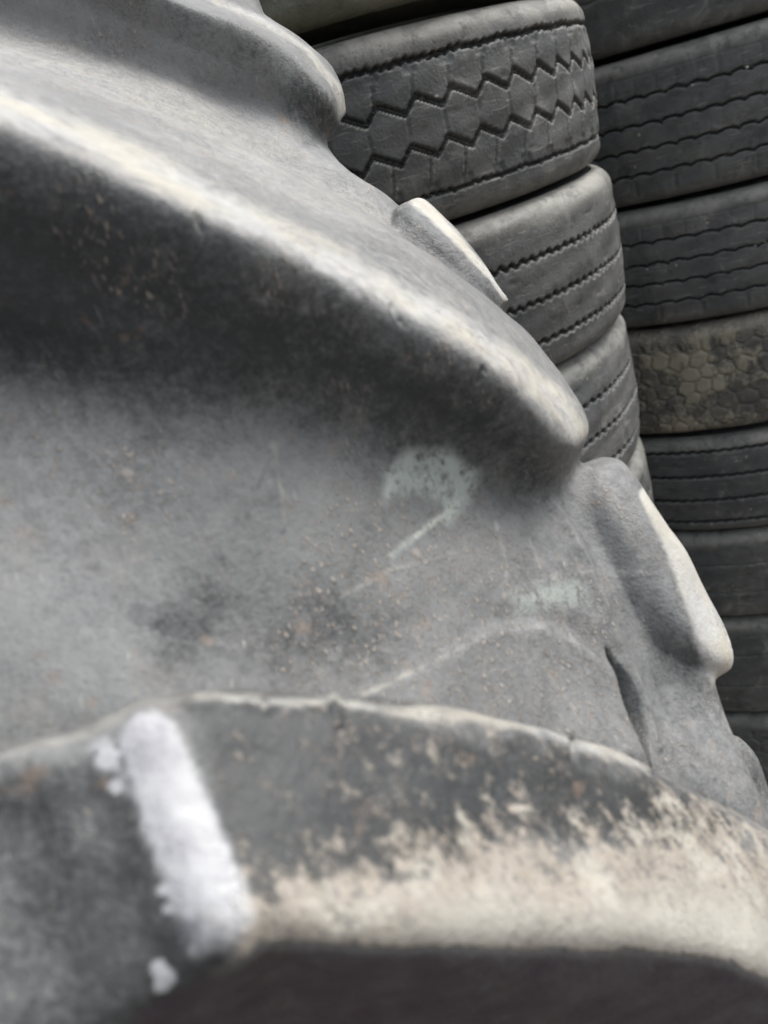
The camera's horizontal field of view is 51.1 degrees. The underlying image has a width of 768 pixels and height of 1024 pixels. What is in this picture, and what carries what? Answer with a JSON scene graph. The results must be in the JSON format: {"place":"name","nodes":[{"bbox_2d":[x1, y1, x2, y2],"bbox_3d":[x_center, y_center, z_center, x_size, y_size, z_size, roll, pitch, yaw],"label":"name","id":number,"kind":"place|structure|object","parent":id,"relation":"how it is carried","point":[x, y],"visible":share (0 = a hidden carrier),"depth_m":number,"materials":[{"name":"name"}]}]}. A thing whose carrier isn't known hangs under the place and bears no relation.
{"place":"outdoors","nodes":[
{"label":"outdoors","id":0,"kind":"place"},
{"bbox_2d":[627,437,653,503],"bbox_3d":[0.108,0.023,1.650,0.852,0.240,0.851,10,35,44],"label":"truck tyre","id":1,"kind":"object","parent":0,"point":[637,465],"visible":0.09,"depth_m":1.43,"materials":[{"name":"rubber"}]},
{"bbox_2d":[555,314,639,464],"bbox_3d":[0.044,-0.184,1.549,0.852,0.241,0.851,-27,26,-22],"label":"truck tyre","id":2,"kind":"object","parent":1,"relation":"on","point":[598,374],"visible":0.1,"depth_m":1.26,"materials":[{"name":"rubber"}]},
{"bbox_2d":[449,164,624,364],"bbox_3d":[-0.012,-0.397,1.451,0.852,0.244,0.851,-4,27,24],"label":"truck tyre","id":3,"kind":"object","parent":2,"relation":"on","point":[551,256],"visible":0.34,"depth_m":1.13,"materials":[{"name":"grey rubber"}]},
{"bbox_2d":[314,0,599,220],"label":"truck tyre","id":4,"kind":"object","parent":3,"relation":"on","point":[455,115],"visible":0.39,"depth_m":1.00,"materials":[{"name":"grey rubber"}]},
{"bbox_2d":[259,0,519,48],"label":"truck tyre","id":5,"kind":"object","parent":4,"relation":"on","point":[314,24],"visible":0.09,"depth_m":0.97,"materials":[{"name":"rubber"}]},
{"label":"ground","id":6,"kind":"structure","parent":0,"visible":0},
{"bbox_2d":[0,0,767,1023],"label":"tractor tyre","id":7,"kind":"object","parent":6,"relation":"on","point":[366,652],"visible":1,"depth_m":0.28,"materials":[{"name":"rubber"}]},
{"bbox_2d":[724,711,767,785],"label":"truck tyre","id":8,"kind":"object","parent":6,"relation":"on","point":[750,729],"visible":0.01,"depth_m":2.11,"materials":[{"name":"rubber"}]},
{"bbox_2d":[715,613,767,711],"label":"truck tyre","id":9,"kind":"object","parent":8,"relation":"on","point":[742,684],"visible":0.02,"depth_m":2.01,"materials":[{"name":"rubber"}]},
{"bbox_2d":[671,525,767,615],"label":"truck tyre","id":10,"kind":"object","parent":9,"relation":"on","point":[731,566],"visible":0.12,"depth_m":1.91,"materials":[{"name":"rubber"}]},
{"bbox_2d":[639,421,767,529],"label":"truck tyre","id":11,"kind":"object","parent":10,"relation":"on","point":[713,479],"visible":0.12,"depth_m":1.82,"materials":[{"name":"rubber"}]},
{"bbox_2d":[626,307,767,433],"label":"truck tyre","id":12,"kind":"object","parent":11,"relation":"on","point":[703,374],"visible":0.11,"depth_m":1.72,"materials":[{"name":"rubber"}]},
{"bbox_2d":[616,175,767,327],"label":"truck tyre","id":13,"kind":"object","parent":12,"relation":"on","point":[696,255],"visible":0.28,"depth_m":1.61,"materials":[{"name":"rubber"}]},
{"bbox_2d":[589,15,767,207],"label":"truck tyre","id":14,"kind":"object","parent":13,"relation":"on","point":[684,116],"visible":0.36,"depth_m":1.51,"materials":[{"name":"rubber"}]},
{"bbox_2d":[573,0,767,65],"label":"truck tyre","id":15,"kind":"object","parent":14,"relation":"on","point":[616,29],"visible":0.27,"depth_m":1.46,"materials":[{"name":"rubber"}]}
]}

